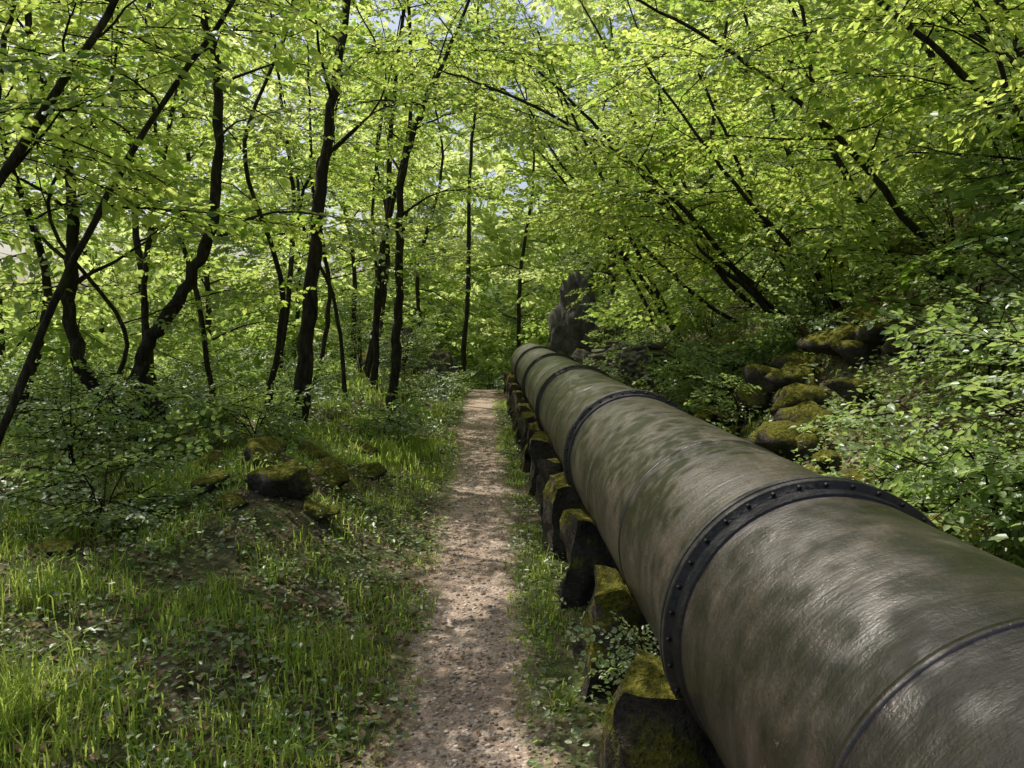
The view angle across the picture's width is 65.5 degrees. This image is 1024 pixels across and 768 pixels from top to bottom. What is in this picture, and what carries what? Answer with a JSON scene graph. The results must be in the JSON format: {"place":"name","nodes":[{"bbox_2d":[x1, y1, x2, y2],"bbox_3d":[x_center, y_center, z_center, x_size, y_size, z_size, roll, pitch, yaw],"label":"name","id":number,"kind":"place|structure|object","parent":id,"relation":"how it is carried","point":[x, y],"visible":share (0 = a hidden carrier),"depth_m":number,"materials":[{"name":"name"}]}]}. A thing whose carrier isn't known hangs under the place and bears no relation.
{"place":"outdoors","nodes":[
{"label":"outdoors","id":0,"kind":"place"},
{"bbox_2d":[0,392,463,767],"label":"grass","id":1,"kind":"structure","parent":0,"point":[27,752],"depth_m":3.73,"materials":[{"name":"green plant"}]},
{"bbox_2d":[0,0,753,293],"label":"sky","id":2,"kind":"structure","parent":0,"point":[6,250],"materials":[{"name":"white"}]},
{"bbox_2d":[0,0,1023,767],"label":"ground","id":3,"kind":"structure","parent":0,"point":[478,402],"depth_m":4.37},
{"bbox_2d":[0,0,147,280],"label":"slender tree","id":4,"kind":"object","parent":3,"relation":"on","point":[30,222],"visible":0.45,"depth_m":7.76,"materials":[{"name":"green plant"}]},
{"bbox_2d":[0,534,163,753],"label":"tall grass","id":5,"kind":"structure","parent":3,"relation":"on","point":[6,687],"depth_m":3.43,"materials":[{"name":"green plant"}]},
{"bbox_2d":[0,16,166,416],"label":"tree","id":6,"kind":"object","parent":3,"relation":"on","point":[86,258],"visible":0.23,"depth_m":15.24,"materials":[{"name":"green plant"}]},
{"bbox_2d":[0,369,183,487],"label":"shrub","id":7,"kind":"object","parent":3,"relation":"on","point":[27,432],"visible":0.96,"depth_m":6.02,"materials":[{"name":"green plant"}]},
{"bbox_2d":[18,352,177,436],"bbox_3d":[-4.062,0.139,7.874,1.396,0.938,1.602,-2,5,-24],"label":"shrub","id":8,"kind":"object","parent":3,"relation":"on","point":[59,383],"visible":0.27,"depth_m":7.90,"materials":[{"name":"green plant"}]},
{"bbox_2d":[0,0,224,426],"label":"slender tree","id":9,"kind":"object","parent":3,"relation":"on","point":[39,248],"visible":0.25,"depth_m":8.16,"materials":[{"name":"green plant"}]},
{"bbox_2d":[0,406,232,540],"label":"shrub","id":10,"kind":"object","parent":3,"relation":"on","point":[135,515],"visible":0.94,"depth_m":5.22,"materials":[{"name":"green plant"}]},
{"bbox_2d":[0,5,240,373],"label":"tree","id":11,"kind":"object","parent":3,"relation":"on","point":[125,248],"visible":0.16,"depth_m":21.40,"materials":[{"name":"green plant"}]},
{"bbox_2d":[14,370,235,452],"bbox_3d":[-3.373,0.292,6.992,1.420,0.794,1.573,4,6,43],"label":"shrub","id":12,"kind":"object","parent":3,"relation":"on","point":[144,412],"visible":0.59,"depth_m":7.09,"materials":[{"name":"green plant"}]},
{"bbox_2d":[0,0,257,429],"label":"crooked tree","id":13,"kind":"object","parent":3,"relation":"on","point":[76,340],"visible":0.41,"depth_m":7.89,"materials":[{"name":"green plant"}]},
{"bbox_2d":[0,0,304,228],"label":"leaning sapling","id":14,"kind":"object","parent":3,"relation":"on","point":[15,159],"visible":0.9,"depth_m":4.47,"materials":[{"name":"green plant"}]},
{"bbox_2d":[0,0,316,454],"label":"slender tree","id":15,"kind":"object","parent":3,"relation":"on","point":[46,25],"visible":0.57,"depth_m":7.33,"materials":[{"name":"green plant"}]},
{"bbox_2d":[1,1,354,402],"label":"slender tree","id":16,"kind":"object","parent":3,"relation":"on","point":[202,325],"visible":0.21,"depth_m":10.37,"materials":[{"name":"green plant"}]},
{"bbox_2d":[0,0,369,446],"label":"leaning sapling","id":17,"kind":"object","parent":3,"relation":"on","point":[62,285],"visible":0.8,"depth_m":4.90,"materials":[{"name":"green plant"}]},
{"bbox_2d":[52,1,335,389],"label":"slender tree","id":18,"kind":"object","parent":3,"relation":"on","point":[144,302],"visible":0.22,"depth_m":11.03,"materials":[{"name":"green plant"}]},
{"bbox_2d":[54,0,343,370],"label":"tree","id":19,"kind":"object","parent":3,"relation":"on","point":[207,283],"visible":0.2,"depth_m":19.59,"materials":[{"name":"green plant"}]},
{"bbox_2d":[0,0,413,434],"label":"crooked tree","id":20,"kind":"object","parent":3,"relation":"on","point":[152,335],"visible":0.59,"depth_m":7.74,"materials":[{"name":"green plant"}]},
{"bbox_2d":[155,365,293,416],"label":"shrub","id":21,"kind":"object","parent":3,"relation":"on","point":[224,381],"visible":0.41,"depth_m":9.12,"materials":[{"name":"green plant"}]},
{"bbox_2d":[0,385,463,767],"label":"ground plants","id":22,"kind":"object","parent":3,"relation":"on","point":[208,629],"visible":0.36,"depth_m":4.11,"materials":[{"name":"green plant"}]},
{"bbox_2d":[0,359,470,481],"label":"grass","id":23,"kind":"structure","parent":3,"relation":"on","point":[381,441],"depth_m":9.65,"materials":[{"name":"green plant"}]},
{"bbox_2d":[154,381,325,444],"bbox_3d":[-2.592,0.288,7.597,1.388,0.760,1.696,0,5,-2],"label":"shrub","id":24,"kind":"object","parent":3,"relation":"on","point":[225,419],"visible":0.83,"depth_m":7.41,"materials":[{"name":"green plant"}]},
{"bbox_2d":[54,358,469,463],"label":"ground plants","id":25,"kind":"object","parent":3,"relation":"on","point":[356,413],"visible":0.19,"depth_m":11.49,"materials":[{"name":"green plant"}]},
{"bbox_2d":[238,436,292,468],"bbox_3d":[-1.862,0.576,6.123,0.369,0.336,0.571,1,5,11],"label":"mossy rock","id":26,"kind":"object","parent":3,"relation":"on","point":[253,446],"visible":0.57,"depth_m":6.01,"materials":[{"name":"stone"}]},
{"bbox_2d":[128,0,425,410],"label":"slender tree","id":27,"kind":"object","parent":3,"relation":"on","point":[361,244],"visible":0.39,"depth_m":9.82,"materials":[{"name":"green plant"}]},
{"bbox_2d":[243,459,312,499],"bbox_3d":[-1.641,0.713,5.561,0.351,0.323,0.444,4,6,40],"label":"mossy rock","id":28,"kind":"object","parent":3,"relation":"on","point":[290,479],"visible":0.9,"depth_m":5.47,"materials":[{"name":"stone"}]},
{"bbox_2d":[198,0,378,373],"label":"slender tree","id":29,"kind":"object","parent":3,"relation":"on","point":[290,273],"visible":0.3,"depth_m":16.68,"materials":[{"name":"green plant"}]},
{"bbox_2d":[174,48,416,359],"bbox_3d":[-6.884,-5.359,26.480,5.973,10.445,6.960,4,6,39],"label":"tree","id":30,"kind":"object","parent":3,"relation":"on","point":[236,263],"visible":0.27,"depth_m":26.08,"materials":[{"name":"green plant"}]},
{"bbox_2d":[0,204,598,402],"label":"valley undergrowth","id":31,"kind":"object","parent":3,"relation":"on","point":[196,350],"visible":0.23,"depth_m":14.96,"materials":[{"name":"green plant"}]},
{"bbox_2d":[214,0,439,386],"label":"slender tree","id":32,"kind":"object","parent":3,"relation":"on","point":[327,316],"visible":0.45,"depth_m":13.81,"materials":[{"name":"green plant"}]},
{"bbox_2d":[168,0,505,399],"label":"slender tree","id":33,"kind":"object","parent":3,"relation":"on","point":[450,289],"visible":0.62,"depth_m":11.60,"materials":[{"name":"green plant"}]},
{"bbox_2d":[211,0,474,428],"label":"slender tree","id":34,"kind":"object","parent":3,"relation":"on","point":[304,367],"visible":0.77,"depth_m":8.81,"materials":[{"name":"green plant"}]},
{"bbox_2d":[299,285,387,375],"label":"shrub","id":35,"kind":"object","parent":3,"relation":"on","point":[358,346],"visible":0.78,"depth_m":16.50,"materials":[{"name":"green plant"}]},
{"bbox_2d":[224,0,483,363],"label":"tree","id":36,"kind":"object","parent":3,"relation":"on","point":[360,290],"visible":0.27,"depth_m":23.25,"materials":[{"name":"green plant"}]},
{"bbox_2d":[263,15,495,380],"bbox_3d":[-2.473,-3.396,14.866,4.908,6.999,4.241,0,5,-2],"label":"slender tree","id":37,"kind":"object","parent":3,"relation":"on","point":[371,353],"visible":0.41,"depth_m":15.14,"materials":[{"name":"green plant"}]},
{"bbox_2d":[280,0,488,373],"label":"slender tree","id":38,"kind":"object","parent":3,"relation":"on","point":[389,170],"visible":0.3,"depth_m":16.52,"materials":[{"name":"green plant"}]},
{"bbox_2d":[300,65,488,340],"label":"tree","id":39,"kind":"object","parent":3,"relation":"on","point":[453,167],"visible":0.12,"depth_m":31.80,"materials":[{"name":"green plant"}]},
{"bbox_2d":[354,384,450,438],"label":"shrub","id":40,"kind":"object","parent":3,"relation":"on","point":[398,425],"visible":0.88,"depth_m":9.70,"materials":[{"name":"green plant"}]},
{"bbox_2d":[355,326,461,389],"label":"shrub","id":41,"kind":"object","parent":3,"relation":"on","point":[442,355],"visible":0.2,"depth_m":18.36,"materials":[{"name":"green plant"}]},
{"bbox_2d":[329,28,488,340],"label":"slender tree","id":42,"kind":"object","parent":3,"relation":"on","point":[449,251],"visible":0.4,"depth_m":18.83,"materials":[{"name":"green plant"}]},
{"bbox_2d":[378,311,441,379],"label":"shrub","id":43,"kind":"object","parent":3,"relation":"on","point":[414,354],"visible":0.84,"depth_m":16.34,"materials":[{"name":"green plant"}]},
{"bbox_2d":[253,0,583,413],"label":"slender tree","id":44,"kind":"object","parent":3,"relation":"on","point":[396,350],"visible":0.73,"depth_m":11.70,"materials":[{"name":"green plant"}]},
{"bbox_2d":[352,43,528,371],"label":"tree","id":45,"kind":"object","parent":3,"relation":"on","point":[454,221],"visible":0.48,"depth_m":25.35,"materials":[{"name":"green plant"}]},
{"bbox_2d":[278,422,607,767],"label":"path gravel","id":46,"kind":"structure","parent":3,"relation":"on","point":[494,762],"depth_m":4.00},
{"bbox_2d":[0,0,905,380],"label":"distant trees","id":47,"kind":"object","parent":3,"relation":"on","point":[574,16],"visible":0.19,"depth_m":37.73,"materials":[{"name":"green plant"}]},
{"bbox_2d":[298,0,614,389],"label":"slender tree","id":48,"kind":"object","parent":3,"relation":"on","point":[375,363],"visible":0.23,"depth_m":13.34,"materials":[{"name":"green plant"}]},
{"bbox_2d":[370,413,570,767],"bbox_3d":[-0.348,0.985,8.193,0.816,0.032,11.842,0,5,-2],"label":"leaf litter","id":49,"kind":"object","parent":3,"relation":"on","point":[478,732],"visible":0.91,"depth_m":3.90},
{"bbox_2d":[408,0,573,385],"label":"slender tree","id":50,"kind":"object","parent":3,"relation":"on","point":[466,320],"visible":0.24,"depth_m":22.13,"materials":[{"name":"green plant"}]},
{"bbox_2d":[394,31,602,347],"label":"tree","id":51,"kind":"object","parent":3,"relation":"on","point":[480,266],"visible":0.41,"depth_m":27.28,"materials":[{"name":"green plant"}]},
{"bbox_2d":[494,409,612,767],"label":"ground plants","id":52,"kind":"object","parent":3,"relation":"on","point":[576,732],"visible":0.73,"depth_m":3.92,"materials":[{"name":"green plant"}]},
{"bbox_2d":[544,477,583,552],"bbox_3d":[0.864,1.001,5.709,1.292,0.692,0.496,0,5,-2],"label":"pipe support","id":53,"kind":"object","parent":3,"relation":"on","point":[561,497],"visible":0.15,"depth_m":5.54,"materials":[{"name":"stone"}]},
{"bbox_2d":[347,0,796,322],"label":"leaning tree","id":54,"kind":"object","parent":3,"relation":"on","point":[573,129],"visible":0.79,"depth_m":9.68,"materials":[{"name":"green plant"}]},
{"bbox_2d":[469,0,687,336],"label":"leaning tree","id":55,"kind":"object","parent":3,"relation":"on","point":[645,303],"visible":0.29,"depth_m":15.55,"materials":[{"name":"green plant"}]},
{"bbox_2d":[424,35,739,324],"bbox_3d":[1.284,-2.932,12.006,4.535,4.524,4.043,2,5,26],"label":"leaning tree","id":56,"kind":"object","parent":3,"relation":"on","point":[546,143],"visible":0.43,"depth_m":12.07,"materials":[{"name":"green plant"}]},
{"bbox_2d":[549,506,626,608],"bbox_3d":[0.873,1.084,4.673,1.302,0.686,0.500,0,5,-2],"label":"pipe support","id":57,"kind":"object","parent":3,"relation":"on","point":[578,548],"visible":0.24,"depth_m":4.48,"materials":[{"name":"stone"}]},
{"bbox_2d":[511,344,1023,767],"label":"pipeline","id":58,"kind":"object","parent":57,"relation":"on","point":[795,615],"visible":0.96,"depth_m":1.94,"materials":[{"name":"metal"}]},
{"bbox_2d":[452,3,727,341],"bbox_3d":[1.398,-3.265,13.633,4.942,5.698,2.922,0,5,-2],"label":"leaning tree","id":59,"kind":"object","parent":3,"relation":"on","point":[653,86],"visible":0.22,"depth_m":13.65,"materials":[{"name":"green plant"}]},
{"bbox_2d":[439,15,763,309],"bbox_3d":[1.581,-3.214,11.545,5.145,4.967,3.418,0,5,-2],"label":"leaning tree","id":60,"kind":"object","parent":3,"relation":"on","point":[476,31],"visible":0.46,"depth_m":11.45,"materials":[{"name":"green plant"}]},
{"bbox_2d":[547,266,660,363],"bbox_3d":[2.515,-0.801,19.479,3.211,4.284,3.281,0,5,-2],"label":"rock outcrop","id":61,"kind":"object","parent":3,"relation":"on","point":[568,331],"visible":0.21,"depth_m":20.13,"materials":[{"name":"grey stone"}]},
{"bbox_2d":[491,99,727,335],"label":"leaning tree","id":62,"kind":"object","parent":3,"relation":"on","point":[551,167],"visible":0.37,"depth_m":13.96,"materials":[{"name":"green plant"}]},
{"bbox_2d":[495,0,724,297],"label":"tree","id":63,"kind":"object","parent":3,"relation":"on","point":[513,223],"visible":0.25,"depth_m":25.73,"materials":[{"name":"green plant"}]},
{"bbox_2d":[562,567,659,694],"bbox_3d":[0.889,1.202,3.646,1.367,0.668,0.461,0,5,-2],"label":"pipe support","id":64,"kind":"object","parent":3,"relation":"on","point":[603,594],"visible":0.21,"depth_m":3.50,"materials":[{"name":"stone"}]},
{"bbox_2d":[588,340,670,390],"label":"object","id":65,"kind":"structure","parent":3,"relation":"on","point":[631,357],"depth_m":12.72,"materials":[{"name":"grey stone"}]},
{"bbox_2d":[545,0,741,304],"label":"leaning tree","id":66,"kind":"object","parent":3,"relation":"on","point":[631,116],"visible":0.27,"depth_m":17.49,"materials":[{"name":"green plant"}]},
{"bbox_2d":[607,653,724,767],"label":"pipe support","id":67,"kind":"object","parent":3,"relation":"on","point":[665,735],"visible":0.18,"depth_m":2.47,"materials":[{"name":"stone"}]},
{"bbox_2d":[566,610,663,729],"bbox_3d":[0.472,0.979,2.704,0.441,0.344,0.475,4,6,40],"label":"ivy plant","id":68,"kind":"object","parent":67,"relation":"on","point":[577,628],"visible":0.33,"depth_m":2.66,"materials":[{"name":"green plant"}]},
{"bbox_2d":[566,0,774,238],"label":"leaning tree","id":69,"kind":"object","parent":3,"relation":"on","point":[663,9],"visible":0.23,"depth_m":19.24,"materials":[{"name":"green plant"}]},
{"bbox_2d":[544,72,849,319],"bbox_3d":[2.635,-2.503,11.234,3.716,3.438,3.205,-3,6,-34],"label":"leaning tree","id":70,"kind":"object","parent":3,"relation":"on","point":[594,169],"visible":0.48,"depth_m":11.22,"materials":[{"name":"green plant"}]},
{"bbox_2d":[544,128,851,327],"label":"leaning tree","id":71,"kind":"object","parent":3,"relation":"on","point":[688,234],"visible":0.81,"depth_m":9.29,"materials":[{"name":"green plant"}]},
{"bbox_2d":[619,332,779,412],"bbox_3d":[2.245,-0.071,8.957,1.943,1.015,1.609,0,5,-2],"label":"shrub","id":72,"kind":"object","parent":3,"relation":"on","point":[675,374],"visible":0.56,"depth_m":8.84,"materials":[{"name":"green plant"}]},
{"bbox_2d":[605,0,816,223],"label":"tree","id":73,"kind":"object","parent":3,"relation":"on","point":[764,107],"visible":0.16,"depth_m":25.59,"materials":[{"name":"green plant"}]},
{"bbox_2d":[684,371,770,425],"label":"shrub","id":74,"kind":"object","parent":3,"relation":"on","point":[713,397],"visible":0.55,"depth_m":7.76,"materials":[{"name":"green plant"}]},
{"bbox_2d":[577,20,919,303],"bbox_3d":[3.174,-2.682,10.395,4.336,4.040,2.926,-3,5,-29],"label":"leaning tree","id":75,"kind":"object","parent":3,"relation":"on","point":[767,124],"visible":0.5,"depth_m":10.19,"materials":[{"name":"green plant"}]},
{"bbox_2d":[562,26,936,307],"bbox_3d":[2.741,-2.207,9.081,4.254,3.305,3.683,0,5,-2],"label":"leaning tree","id":76,"kind":"object","parent":3,"relation":"on","point":[652,200],"visible":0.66,"depth_m":9.02,"materials":[{"name":"green plant"}]},
{"bbox_2d":[636,1,893,218],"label":"leaning tree","id":77,"kind":"object","parent":3,"relation":"on","point":[706,18],"visible":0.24,"depth_m":13.90,"materials":[{"name":"green plant"}]},
{"bbox_2d":[701,310,836,375],"bbox_3d":[2.887,-0.417,8.662,1.650,0.772,1.503,0,5,-2],"label":"shrub","id":78,"kind":"object","parent":3,"relation":"on","point":[747,348],"visible":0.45,"depth_m":8.43,"materials":[{"name":"green plant"}]},
{"bbox_2d":[545,0,1005,278],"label":"leaning tree","id":79,"kind":"object","parent":3,"relation":"on","point":[881,185],"visible":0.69,"depth_m":7.73,"materials":[{"name":"green plant"}]},
{"bbox_2d":[540,0,1023,356],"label":"hillside undergrowth","id":80,"kind":"object","parent":3,"relation":"on","point":[620,302],"visible":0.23,"depth_m":9.77,"materials":[{"name":"green plant"}]},
{"bbox_2d":[614,301,980,538],"bbox_3d":[2.551,-0.114,10.362,2.423,1.750,13.322,0,5,-2],"label":"rock bank","id":81,"kind":"object","parent":3,"relation":"on","point":[796,399],"visible":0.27,"depth_m":7.14,"materials":[{"name":"stone"}]},
{"bbox_2d":[747,277,856,357],"bbox_3d":[2.957,-0.625,8.241,1.026,0.916,1.559,0,5,-2],"label":"shrub","id":82,"kind":"object","parent":3,"relation":"on","point":[779,319],"visible":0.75,"depth_m":8.13,"materials":[{"name":"green plant"}]},
{"bbox_2d":[698,0,910,189],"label":"leaning tree","id":83,"kind":"object","parent":3,"relation":"on","point":[755,117],"visible":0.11,"depth_m":16.76,"materials":[{"name":"green plant"}]},
{"bbox_2d":[621,0,1021,253],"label":"leaning tree","id":84,"kind":"object","parent":3,"relation":"on","point":[836,156],"visible":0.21,"depth_m":10.20,"materials":[{"name":"green plant"}]},
{"bbox_2d":[626,150,1023,567],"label":"ivy ground cover","id":85,"kind":"object","parent":3,"relation":"on","point":[923,412],"visible":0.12,"depth_m":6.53,"materials":[{"name":"green plant"}]},
{"bbox_2d":[768,237,892,325],"bbox_3d":[3.555,-1.045,8.962,1.229,1.082,1.707,0,5,-2],"label":"shrub","id":86,"kind":"object","parent":3,"relation":"on","point":[803,311],"visible":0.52,"depth_m":8.88,"materials":[{"name":"green plant"}]},
{"bbox_2d":[653,266,1023,566],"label":"grass","id":87,"kind":"structure","parent":3,"relation":"on","point":[979,535],"depth_m":5.70,"materials":[{"name":"green plant"}]},
{"bbox_2d":[667,197,1023,559],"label":"leaf litter","id":88,"kind":"object","parent":3,"relation":"on","point":[902,408],"visible":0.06,"depth_m":6.67,"materials":[{"name":"green plant"}]},
{"bbox_2d":[681,0,1022,147],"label":"leaning tree","id":89,"kind":"object","parent":3,"relation":"on","point":[951,63],"visible":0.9,"depth_m":6.45,"materials":[{"name":"green plant"}]},
{"bbox_2d":[712,0,1023,145],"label":"leaning tree","id":90,"kind":"object","parent":3,"relation":"on","point":[880,90],"visible":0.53,"depth_m":7.29,"materials":[{"name":"green plant"}]},
{"bbox_2d":[749,0,1023,217],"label":"leaning tree","id":91,"kind":"object","parent":3,"relation":"on","point":[1012,28],"visible":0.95,"depth_m":5.92,"materials":[{"name":"green plant"}]},
{"bbox_2d":[788,400,1023,553],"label":"shrub","id":92,"kind":"object","parent":3,"relation":"on","point":[899,484],"visible":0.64,"depth_m":3.68,"materials":[{"name":"green plant"}]},
{"bbox_2d":[840,0,1023,131],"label":"leaning tree","id":93,"kind":"object","parent":3,"relation":"on","point":[972,56],"visible":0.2,"depth_m":9.06,"materials":[{"name":"green plant"}]},
{"bbox_2d":[845,220,1023,345],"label":"shrub","id":94,"kind":"object","parent":3,"relation":"on","point":[966,279],"visible":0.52,"depth_m":6.94,"materials":[{"name":"green plant"}]},
{"bbox_2d":[853,279,1023,371],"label":"shrub","id":95,"kind":"object","parent":3,"relation":"on","point":[963,311],"visible":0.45,"depth_m":5.40,"materials":[{"name":"green plant"}]},
{"bbox_2d":[864,303,1023,408],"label":"shrub","id":96,"kind":"object","parent":3,"relation":"on","point":[957,366],"visible":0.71,"depth_m":5.07,"materials":[{"name":"green plant"}]},
{"bbox_2d":[867,402,1023,510],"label":"shrub","id":97,"kind":"object","parent":3,"relation":"on","point":[1003,423],"visible":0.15,"depth_m":4.75,"materials":[{"name":"green plant"}]},
{"bbox_2d":[868,139,1023,291],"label":"shrub","id":98,"kind":"object","parent":3,"relation":"on","point":[912,207],"visible":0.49,"depth_m":8.25,"materials":[{"name":"green plant"}]},
{"bbox_2d":[876,114,1023,266],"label":"shrub","id":99,"kind":"object","parent":3,"relation":"on","point":[962,162],"visible":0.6,"depth_m":6.35,"materials":[{"name":"green plant"}]},
{"bbox_2d":[884,304,1023,473],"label":"shrub","id":100,"kind":"object","parent":3,"relation":"on","point":[975,344],"visible":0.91,"depth_m":3.72,"materials":[{"name":"green plant"}]},
{"bbox_2d":[903,431,1023,530],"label":"shrub","id":101,"kind":"object","parent":3,"relation":"on","point":[982,490],"visible":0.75,"depth_m":3.56,"materials":[{"name":"green plant"}]},
{"bbox_2d":[926,214,1023,299],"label":"shrub","id":102,"kind":"object","parent":3,"relation":"on","point":[1013,231],"visible":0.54,"depth_m":5.38,"materials":[{"name":"green plant"}]},
{"bbox_2d":[961,168,1023,313],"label":"shrub","id":103,"kind":"object","parent":3,"relation":"on","point":[991,220],"visible":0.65,"depth_m":5.49,"materials":[{"name":"green plant"}]},
{"bbox_2d":[491,399,609,742],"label":"grass","id":104,"kind":"structure","parent":0,"point":[548,608],"depth_m":4.53,"materials":[{"name":"green plant"}]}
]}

